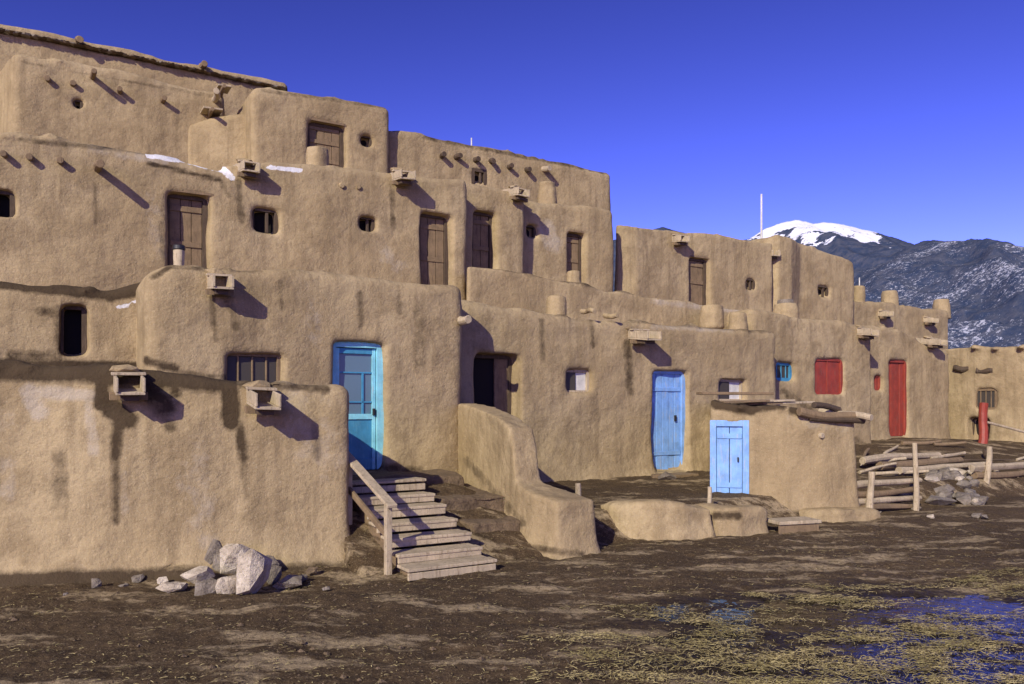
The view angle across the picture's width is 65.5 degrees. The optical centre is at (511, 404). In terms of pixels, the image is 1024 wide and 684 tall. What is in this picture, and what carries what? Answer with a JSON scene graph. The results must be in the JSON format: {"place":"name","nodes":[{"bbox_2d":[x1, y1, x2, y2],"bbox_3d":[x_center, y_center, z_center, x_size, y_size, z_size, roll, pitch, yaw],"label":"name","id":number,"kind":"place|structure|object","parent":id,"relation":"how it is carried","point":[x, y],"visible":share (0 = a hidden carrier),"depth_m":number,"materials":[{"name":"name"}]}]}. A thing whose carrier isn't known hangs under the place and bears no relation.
{"place":"outdoors","nodes":[
{"label":"outdoors","id":0,"kind":"place"},
{"bbox_2d":[0,54,224,163],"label":"third floor left wall","id":1,"kind":"structure","parent":0,"point":[137,116],"depth_m":16.21,"materials":[{"name":"paint"}]},
{"bbox_2d":[73,100,83,108],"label":"window","id":2,"kind":"structure","parent":1,"relation":"attached to","point":[80,102],"depth_m":16.11,"materials":[{"name":"brown wood"}]},
{"bbox_2d":[0,24,287,114],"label":"fourth floor wall","id":3,"kind":"structure","parent":0,"point":[235,97],"depth_m":18.55,"materials":[{"name":"paint"}]},
{"bbox_2d":[0,28,285,89],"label":"coping stones","id":4,"kind":"object","parent":3,"relation":"on","point":[68,43],"visible":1,"depth_m":18.47,"materials":[{"name":"brown stone"}]},
{"bbox_2d":[0,36,992,437],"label":"roof beam ends","id":5,"kind":"object","parent":3,"relation":"attached to","point":[98,164],"visible":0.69,"depth_m":15.90,"materials":[{"name":"paint"}]},
{"bbox_2d":[188,114,244,170],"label":"third floor side wall","id":6,"kind":"structure","parent":0,"point":[216,143],"depth_m":17.08,"materials":[{"name":"paint"}]},
{"bbox_2d":[200,84,231,118],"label":"roof planks","id":7,"kind":"object","parent":6,"relation":"on","point":[219,90],"visible":0.83,"depth_m":17.07,"materials":[{"name":"brown wood"}]},
{"bbox_2d":[388,131,610,211],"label":"third floor right wall","id":8,"kind":"structure","parent":0,"point":[419,153],"depth_m":19.95,"materials":[{"name":"paint"}]},
{"bbox_2d":[471,168,486,184],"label":"window","id":9,"kind":"structure","parent":8,"relation":"attached to","point":[483,172],"depth_m":19.74,"materials":[{"name":"brown wood"}]},
{"bbox_2d":[0,437,1023,683],"bbox_3d":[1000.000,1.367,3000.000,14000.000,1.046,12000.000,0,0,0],"label":"ground","id":10,"kind":"structure","parent":0,"point":[392,609],"depth_m":7.42,"materials":[{"name":"brown soil"}]},
{"bbox_2d":[0,360,349,587],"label":"front room wall","id":11,"kind":"structure","parent":10,"relation":"on","point":[173,476],"depth_m":8.32,"materials":[{"name":"paint"}]},
{"bbox_2d":[0,281,140,366],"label":"wall","id":12,"kind":"structure","parent":11,"relation":"on","point":[30,321],"depth_m":10.47,"materials":[{"name":"paint"}]},
{"bbox_2d":[60,306,86,354],"bbox_3d":[-5.935,-0.996,10.758,0.386,0.730,0.259,0,0,-31],"label":"window","id":13,"kind":"structure","parent":12,"relation":"attached to","point":[73,334],"depth_m":10.77,"materials":[{"name":"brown wood"}]},
{"bbox_2d":[109,364,147,400],"bbox_3d":[-3.975,-0.230,8.241,0.358,0.383,0.834,0,0,-31],"label":"water spout","id":14,"kind":"object","parent":11,"relation":"attached to","point":[130,394],"visible":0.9,"depth_m":8.07,"materials":[{"name":"paint"}]},
{"bbox_2d":[242,380,280,414],"bbox_3d":[-2.739,-0.081,8.659,0.361,0.380,0.863,0,0,-31],"label":"water spout","id":15,"kind":"object","parent":11,"relation":"attached to","point":[271,407],"visible":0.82,"depth_m":8.50,"materials":[{"name":"paint"}]},
{"bbox_2d":[63,539,329,595],"bbox_3d":[-2.999,1.600,8.187,2.490,0.497,1.579,0,0,2],"label":"rock pile","id":16,"kind":"object","parent":10,"relation":"on","point":[253,570],"visible":0.85,"depth_m":7.78,"materials":[{"name":"stone"}]},
{"bbox_2d":[136,265,461,474],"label":"first floor wall","id":17,"kind":"structure","parent":10,"relation":"on","point":[299,323],"depth_m":11.34,"materials":[{"name":"paint"}]},
{"bbox_2d":[172,244,184,265],"bbox_3d":[-4.757,-1.954,11.376,0.173,0.653,0.174,0,0,-31],"label":"chimney pipe","id":18,"kind":"object","parent":17,"relation":"on","point":[178,254],"visible":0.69,"depth_m":11.31,"materials":[{"name":"white metal"}]},
{"bbox_2d":[205,268,233,295],"bbox_3d":[-3.906,-1.624,10.562,0.345,0.385,0.764,0,0,-31],"label":"water spout","id":19,"kind":"object","parent":17,"relation":"attached to","point":[212,274],"visible":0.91,"depth_m":10.36,"materials":[{"name":"paint"}]},
{"bbox_2d":[0,132,466,299],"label":"second floor wall","id":20,"kind":"structure","parent":17,"relation":"on","point":[76,219],"depth_m":13.32,"materials":[{"name":"paint"}]},
{"bbox_2d":[0,190,14,216],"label":"window","id":21,"kind":"structure","parent":20,"relation":"attached to","point":[7,206],"depth_m":12.02,"materials":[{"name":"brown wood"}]},
{"bbox_2d":[167,190,213,267],"bbox_3d":[-5.417,-2.549,13.294,0.796,1.997,0.330,0,0,-31],"label":"door","id":22,"kind":"structure","parent":20,"relation":"attached to","point":[187,220],"depth_m":13.32,"materials":[{"name":"brown wood"}]},
{"bbox_2d":[233,158,260,178],"bbox_3d":[-4.554,-4.044,13.663,0.377,0.376,0.714,0,0,-31],"label":"water spout","id":23,"kind":"object","parent":20,"relation":"attached to","point":[241,164],"visible":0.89,"depth_m":13.47,"materials":[{"name":"paint"}]},
{"bbox_2d":[252,208,278,233],"bbox_3d":[-4.373,-3.205,13.982,0.525,0.496,0.258,0,0,-31],"label":"window","id":24,"kind":"structure","parent":20,"relation":"attached to","point":[264,221],"depth_m":13.98,"materials":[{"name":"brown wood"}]},
{"bbox_2d":[237,87,388,172],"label":"third floor tower wall","id":25,"kind":"structure","parent":20,"relation":"on","point":[277,122],"depth_m":17.14,"materials":[{"name":"paint"}]},
{"bbox_2d":[307,118,346,167],"bbox_3d":[-4.114,-5.699,17.565,0.963,1.052,0.310,0,0,-31],"label":"door","id":26,"kind":"structure","parent":25,"relation":"attached to","point":[329,137],"depth_m":17.61,"materials":[{"name":"brown wood"}]},
{"bbox_2d":[360,136,371,146],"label":"window","id":27,"kind":"structure","parent":25,"relation":"attached to","point":[363,142],"depth_m":18.04,"materials":[{"name":"brown wood"}]},
{"bbox_2d":[306,146,328,165],"bbox_3d":[-3.633,-4.493,14.857,0.430,0.613,0.438,0,0,-31],"label":"chimney","id":28,"kind":"object","parent":20,"relation":"on","point":[317,155],"visible":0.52,"depth_m":14.68,"materials":[{"name":"paint"}]},
{"bbox_2d":[358,217,374,231],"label":"window","id":29,"kind":"structure","parent":20,"relation":"attached to","point":[363,225],"depth_m":14.88,"materials":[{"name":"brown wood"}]},
{"bbox_2d":[390,167,415,185],"bbox_3d":[-2.114,-4.295,15.039,0.397,0.376,0.834,0,0,-31],"label":"water spout","id":30,"kind":"object","parent":20,"relation":"attached to","point":[398,179],"visible":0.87,"depth_m":14.84,"materials":[{"name":"paint"}]},
{"bbox_2d":[419,211,447,284],"bbox_3d":[-1.545,-2.717,15.620,0.803,2.135,0.330,0,0,-31],"label":"door","id":31,"kind":"structure","parent":20,"relation":"attached to","point":[433,240],"depth_m":15.65,"materials":[{"name":"brown wood"}]},
{"bbox_2d":[465,183,523,293],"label":"second floor middle wall","id":32,"kind":"structure","parent":20,"relation":"attached to","point":[503,210],"depth_m":16.90,"materials":[{"name":"paint"}]},
{"bbox_2d":[472,209,492,268],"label":"door","id":33,"kind":"structure","parent":32,"relation":"attached to","point":[482,255],"depth_m":16.88,"materials":[{"name":"brown wood"}]},
{"bbox_2d":[503,184,529,202],"bbox_3d":[0.069,-4.529,17.121,0.400,0.382,0.714,0,0,-31],"label":"water spout","id":34,"kind":"object","parent":32,"relation":"attached to","point":[515,194],"visible":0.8,"depth_m":16.93,"materials":[{"name":"paint"}]},
{"bbox_2d":[226,354,280,382],"bbox_3d":[-3.587,-0.443,10.944,0.860,0.632,0.170,0,0,-33],"label":"window","id":35,"kind":"structure","parent":17,"relation":"attached to","point":[252,367],"depth_m":10.92,"materials":[{"name":"brown wood"}]},
{"bbox_2d":[332,342,383,469],"bbox_3d":[-2.329,0.018,11.783,0.887,1.984,0.220,0,0,-31],"label":"door","id":36,"kind":"structure","parent":17,"relation":"attached to","point":[358,371],"depth_m":11.81,"materials":[{"name":"blue paint"}]},
{"bbox_2d":[348,452,496,580],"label":"wooden staircase","id":37,"kind":"structure","parent":10,"relation":"on","point":[458,553],"depth_m":8.94,"materials":[{"name":"brown wood"}]},
{"bbox_2d":[352,469,520,532],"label":"earth terrace steps","id":38,"kind":"structure","parent":10,"relation":"on","point":[477,499],"depth_m":10.44,"materials":[{"name":"brown soil"}]},
{"bbox_2d":[0,485,1017,683],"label":"pebbles","id":39,"kind":"object","parent":10,"relation":"on","point":[343,676],"visible":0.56,"depth_m":6.51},
{"bbox_2d":[0,484,1023,683],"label":"straw litter","id":40,"kind":"object","parent":10,"relation":"on","point":[783,656],"visible":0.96,"depth_m":5.96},
{"bbox_2d":[458,403,600,559],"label":"adobe buttress wall","id":41,"kind":"structure","parent":10,"relation":"on","point":[497,451],"depth_m":10.38,"materials":[{"name":"paint"}]},
{"bbox_2d":[575,483,580,495],"bbox_3d":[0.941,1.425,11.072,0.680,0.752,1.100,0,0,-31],"label":"post","id":42,"kind":"object","parent":10,"relation":"on","point":[578,488],"visible":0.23,"depth_m":10.66,"materials":[{"name":"brown wood"}]},
{"bbox_2d":[460,300,775,481],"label":"first floor middle wall","id":43,"kind":"structure","parent":10,"relation":"on","point":[600,428],"depth_m":14.93,"materials":[{"name":"paint"}]},
{"bbox_2d":[473,354,511,413],"bbox_3d":[-0.422,0.216,14.049,0.946,2.268,0.180,0,0,-31],"label":"door","id":44,"kind":"structure","parent":43,"relation":"attached to","point":[492,374],"depth_m":14.08,"materials":[{"name":"brown wood"}]},
{"bbox_2d":[546,295,566,314],"bbox_3d":[0.838,-1.746,15.084,0.405,0.652,0.399,0,0,-31],"label":"chimney","id":45,"kind":"object","parent":43,"relation":"on","point":[556,304],"visible":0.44,"depth_m":14.93,"materials":[{"name":"paint"}]},
{"bbox_2d":[566,370,588,391],"bbox_3d":[1.146,-0.438,14.822,0.676,0.520,0.170,0,0,-31],"label":"window","id":46,"kind":"structure","parent":43,"relation":"attached to","point":[577,380],"depth_m":14.80,"materials":[{"name":"white wood"}]},
{"bbox_2d":[466,267,739,328],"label":"terrace parapet","id":47,"kind":"structure","parent":43,"relation":"on","point":[502,288],"depth_m":16.26,"materials":[{"name":"paint"}]},
{"bbox_2d":[523,201,613,291],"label":"second floor recess wall","id":48,"kind":"structure","parent":47,"relation":"on","point":[545,250],"depth_m":18.19,"materials":[{"name":"paint"}]},
{"bbox_2d":[526,225,535,237],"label":"window","id":49,"kind":"structure","parent":48,"relation":"attached to","point":[533,232],"depth_m":17.88,"materials":[{"name":"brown wood"}]},
{"bbox_2d":[537,181,556,203],"bbox_3d":[0.843,-4.952,18.938,0.484,0.690,0.494,0,0,-31],"label":"chimney","id":50,"kind":"object","parent":48,"relation":"on","point":[547,192],"visible":0.69,"depth_m":18.76,"materials":[{"name":"paint"}]},
{"bbox_2d":[567,230,582,278],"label":"door","id":51,"kind":"structure","parent":48,"relation":"attached to","point":[574,241],"depth_m":18.52,"materials":[{"name":"brown wood"}]},
{"bbox_2d":[566,270,580,282],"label":"chimney","id":52,"kind":"object","parent":47,"relation":"on","point":[573,276],"visible":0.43,"depth_m":16.64,"materials":[{"name":"paint"}]},
{"bbox_2d":[626,326,661,343],"bbox_3d":[2.428,-1.340,15.272,0.488,0.381,0.913,0,0,-31],"label":"water spout","id":53,"kind":"object","parent":43,"relation":"attached to","point":[642,336],"visible":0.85,"depth_m":15.07,"materials":[{"name":"paint"}]},
{"bbox_2d":[651,371,684,469],"bbox_3d":[3.038,0.324,15.942,1.008,2.092,0.180,0,0,-31],"label":"door","id":54,"kind":"structure","parent":43,"relation":"attached to","point":[668,419],"depth_m":15.93,"materials":[{"name":"blue wood"}]},
{"bbox_2d":[699,304,723,328],"bbox_3d":[4.411,-1.927,17.582,0.533,0.546,0.525,0,0,26],"label":"chimney","id":55,"kind":"object","parent":43,"relation":"on","point":[711,315],"visible":0.87,"depth_m":17.36,"materials":[{"name":"paint"}]},
{"bbox_2d":[718,379,741,400],"bbox_3d":[4.541,-0.307,16.827,0.827,0.551,0.170,0,0,-31],"label":"window","id":56,"kind":"structure","parent":43,"relation":"attached to","point":[726,385],"depth_m":16.80,"materials":[{"name":"white wood"}]},
{"bbox_2d":[728,312,748,329],"bbox_3d":[4.947,-1.766,17.426,0.440,0.543,0.417,0,0,-31],"label":"chimney","id":57,"kind":"object","parent":43,"relation":"on","point":[737,320],"visible":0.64,"depth_m":17.28,"materials":[{"name":"paint"}]},
{"bbox_2d":[600,499,715,540],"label":"adobe wall","id":58,"kind":"structure","parent":10,"relation":"on","point":[652,519],"depth_m":10.68,"materials":[{"name":"paint"}]},
{"bbox_2d":[651,471,698,479],"bbox_3d":[3.252,1.388,15.230,1.656,0.325,0.840,0,0,-31],"label":"doorstep","id":59,"kind":"object","parent":10,"relation":"on","point":[665,475],"visible":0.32,"depth_m":14.92,"materials":[{"name":"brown wood"}]},
{"bbox_2d":[707,487,711,502],"bbox_3d":[2.851,1.390,11.503,0.084,0.422,0.071,0,0,-31],"label":"wooden stake","id":60,"kind":"object","parent":10,"relation":"on","point":[709,498],"visible":0.55,"depth_m":11.48,"materials":[{"name":"brown wood"}]},
{"bbox_2d":[694,503,768,535],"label":"adobe wall","id":61,"kind":"structure","parent":10,"relation":"on","point":[738,520],"depth_m":11.02,"materials":[{"name":"paint"}]},
{"bbox_2d":[710,400,859,514],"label":"entry room wall","id":62,"kind":"structure","parent":10,"relation":"on","point":[796,463],"depth_m":12.62,"materials":[{"name":"beige paint"}]},
{"bbox_2d":[710,420,748,493],"bbox_3d":[3.521,0.912,12.896,0.607,1.336,0.180,0,0,16],"label":"door","id":63,"kind":"structure","parent":62,"relation":"attached to","point":[729,456],"depth_m":12.85,"materials":[{"name":"blue wood"}]},
{"bbox_2d":[696,392,872,423],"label":"entry roof logs","id":64,"kind":"object","parent":62,"relation":"on","point":[826,412],"visible":0.98,"depth_m":12.71,"materials":[{"name":"brown wood"}]},
{"bbox_2d":[767,516,821,533],"bbox_3d":[4.013,1.740,11.393,0.700,0.220,0.380,0,0,-17],"label":"plank step","id":65,"kind":"object","parent":10,"relation":"on","point":[795,524],"visible":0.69,"depth_m":11.25,"materials":[{"name":"brown wood"}]},
{"bbox_2d":[568,593,1023,683],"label":"puddle","id":66,"kind":"object","parent":10,"relation":"on","point":[906,609],"visible":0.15,"depth_m":6.50,"materials":[{"name":"blue liquid"}]},
{"bbox_2d":[728,309,870,443],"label":"room wall","id":67,"kind":"structure","parent":10,"relation":"on","point":[802,346],"depth_m":19.10,"materials":[{"name":"paint"}]},
{"bbox_2d":[614,225,771,311],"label":"second floor right wall","id":68,"kind":"structure","parent":67,"relation":"on","point":[651,263],"depth_m":20.95,"materials":[{"name":"paint"}]},
{"bbox_2d":[671,232,689,245],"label":"water spout","id":69,"kind":"object","parent":68,"relation":"attached to","point":[678,239],"visible":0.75,"depth_m":20.47,"materials":[{"name":"paint"}]},
{"bbox_2d":[689,255,708,304],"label":"door","id":70,"kind":"structure","parent":68,"relation":"attached to","point":[697,281],"depth_m":21.25,"materials":[{"name":"brown wood"}]},
{"bbox_2d":[746,279,754,289],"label":"window","id":71,"kind":"structure","parent":68,"relation":"attached to","point":[751,284],"depth_m":22.18,"materials":[{"name":"brown wood"}]},
{"bbox_2d":[771,250,780,258],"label":"water spout","id":72,"kind":"object","parent":68,"relation":"attached to","point":[777,254],"visible":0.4,"depth_m":22.65,"materials":[{"name":"paint"}]},
{"bbox_2d":[775,362,791,380],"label":"window","id":73,"kind":"structure","parent":67,"relation":"attached to","point":[783,371],"depth_m":18.72,"materials":[{"name":"blue paint"}]},
{"bbox_2d":[773,303,798,317],"bbox_3d":[6.660,-2.150,19.400,0.645,0.644,0.656,0,0,-31],"label":"chimney","id":74,"kind":"object","parent":67,"relation":"on","point":[789,309],"visible":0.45,"depth_m":19.15,"materials":[{"name":"paint"}]},
{"bbox_2d":[777,299,793,303],"bbox_3d":[6.666,-2.347,19.404,0.452,0.430,0.440,0,0,-31],"label":"chimney cap","id":75,"kind":"object","parent":74,"relation":"on","point":[785,301],"visible":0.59,"depth_m":19.25,"materials":[{"name":"grey stone"}]},
{"bbox_2d":[815,359,842,394],"bbox_3d":[7.654,-0.682,19.468,1.122,0.956,0.170,0,0,-31],"label":"window","id":76,"kind":"structure","parent":67,"relation":"attached to","point":[828,376],"depth_m":19.45,"materials":[{"name":"red paint"}]},
{"bbox_2d":[856,325,878,339],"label":"water spout","id":77,"kind":"object","parent":67,"relation":"attached to","point":[866,333],"visible":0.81,"depth_m":19.72,"materials":[{"name":"paint"}]},
{"bbox_2d":[799,506,880,522],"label":"adobe wall","id":78,"kind":"structure","parent":10,"relation":"on","point":[835,514],"depth_m":12.35,"materials":[{"name":"paint"}]},
{"bbox_2d":[857,443,921,510],"bbox_3d":[5.989,1.274,13.786,2.012,1.255,1.446,0,0,-31],"label":"log fence","id":79,"kind":"object","parent":10,"relation":"on","point":[870,497],"visible":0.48,"depth_m":13.39,"materials":[{"name":"brown wood"}]},
{"bbox_2d":[863,325,950,439],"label":"room wall","id":80,"kind":"structure","parent":10,"relation":"on","point":[927,383],"depth_m":21.77,"materials":[{"name":"paint"}]},
{"bbox_2d":[751,235,853,323],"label":"second floor end wall","id":81,"kind":"structure","parent":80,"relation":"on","point":[801,273],"depth_m":24.06,"materials":[{"name":"paint"}]},
{"bbox_2d":[818,285,828,296],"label":"window","id":82,"kind":"structure","parent":81,"relation":"attached to","point":[821,291],"depth_m":24.49,"materials":[{"name":"brown wood"}]},
{"bbox_2d":[874,375,879,389],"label":"window","id":83,"kind":"structure","parent":80,"relation":"attached to","point":[876,382],"depth_m":21.10,"materials":[{"name":"red paint"}]},
{"bbox_2d":[888,360,906,435],"bbox_3d":[10.327,-0.172,21.558,0.939,2.144,0.180,0,0,-31],"label":"door","id":84,"kind":"structure","parent":80,"relation":"attached to","point":[897,398],"depth_m":21.59,"materials":[{"name":"red paint"}]},
{"bbox_2d":[853,301,947,349],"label":"second floor low wall","id":85,"kind":"structure","parent":80,"relation":"on","point":[907,320],"depth_m":27.39,"materials":[{"name":"paint"}]},
{"bbox_2d":[854,285,865,301],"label":"chimney","id":86,"kind":"object","parent":85,"relation":"on","point":[859,294],"visible":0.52,"depth_m":26.37,"materials":[{"name":"paint"}]},
{"bbox_2d":[878,308,893,318],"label":"water spout","id":87,"kind":"object","parent":85,"relation":"attached to","point":[882,313],"visible":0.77,"depth_m":26.49,"materials":[{"name":"paint"}]},
{"bbox_2d":[881,290,898,304],"bbox_3d":[13.149,-3.604,27.729,0.579,0.744,0.565,0,0,-31],"label":"chimney","id":88,"kind":"object","parent":85,"relation":"on","point":[890,296],"visible":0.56,"depth_m":27.51,"materials":[{"name":"paint"}]},
{"bbox_2d":[923,315,938,325],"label":"water spout","id":89,"kind":"object","parent":85,"relation":"attached to","point":[931,321],"visible":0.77,"depth_m":27.79,"materials":[{"name":"paint"}]},
{"bbox_2d":[932,299,950,318],"bbox_3d":[15.810,-3.521,29.336,0.607,0.745,0.647,0,0,-31],"label":"chimney","id":90,"kind":"object","parent":85,"relation":"on","point":[942,304],"visible":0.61,"depth_m":29.09,"materials":[{"name":"paint"}]},
{"bbox_2d":[916,335,947,348],"bbox_3d":[11.626,-1.749,22.140,0.478,0.376,0.814,0,0,-31],"label":"water spout","id":91,"kind":"object","parent":80,"relation":"attached to","point":[929,341],"visible":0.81,"depth_m":21.95,"materials":[{"name":"paint"}]},
{"bbox_2d":[860,465,1018,518],"bbox_3d":[7.776,1.484,15.825,3.554,0.764,6.495,0,0,38],"label":"rock pile","id":92,"kind":"object","parent":10,"relation":"on","point":[945,495],"visible":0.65,"depth_m":14.61,"materials":[{"name":"stone"}]},
{"bbox_2d":[858,440,1023,475],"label":"log pile","id":93,"kind":"object","parent":10,"relation":"on","point":[936,443],"visible":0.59,"depth_m":17.93,"materials":[{"name":"brown wood"}]},
{"bbox_2d":[859,446,1023,483],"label":"log fence","id":94,"kind":"object","parent":10,"relation":"on","point":[986,467],"visible":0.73,"depth_m":16.32,"materials":[{"name":"brown wood"}]},
{"bbox_2d":[945,344,1023,441],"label":"house wall","id":95,"kind":"structure","parent":10,"relation":"on","point":[1005,379],"depth_m":23.36,"materials":[{"name":"paint"}]},
{"bbox_2d":[972,417,989,438],"bbox_3d":[14.145,0.744,23.858,0.180,0.812,0.741,0,0,-29],"label":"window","id":96,"kind":"structure","parent":95,"relation":"attached to","point":[973,424],"depth_m":24.04,"materials":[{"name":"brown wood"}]},
{"bbox_2d":[976,388,997,409],"bbox_3d":[14.072,-0.173,23.593,0.179,0.678,0.701,0,0,-31],"label":"window","id":97,"kind":"structure","parent":95,"relation":"attached to","point":[989,396],"depth_m":23.52,"materials":[{"name":"brown wood"}]},
{"bbox_2d":[978,403,1023,443],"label":"red gate post","id":98,"kind":"object","parent":10,"relation":"on","point":[983,422],"visible":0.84,"depth_m":20.63,"materials":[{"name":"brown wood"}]},
{"bbox_2d":[0,0,1023,246],"label":"sky","id":99,"kind":"structure","parent":0,"point":[903,120],"materials":[{"name":"blue"}]},
{"bbox_2d":[613,220,913,291],"bbox_3d":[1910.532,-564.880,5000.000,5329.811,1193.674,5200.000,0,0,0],"label":"mountain","id":100,"kind":"structure","parent":0,"point":[861,250],"depth_m":4370.43,"materials":[{"name":"white snow"}]},
{"bbox_2d":[854,238,1023,348],"bbox_3d":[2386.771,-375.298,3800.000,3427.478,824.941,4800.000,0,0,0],"label":"mountain","id":101,"kind":"structure","parent":0,"point":[978,284],"depth_m":3006.00,"materials":[{"name":"grey stone"}]}
]}

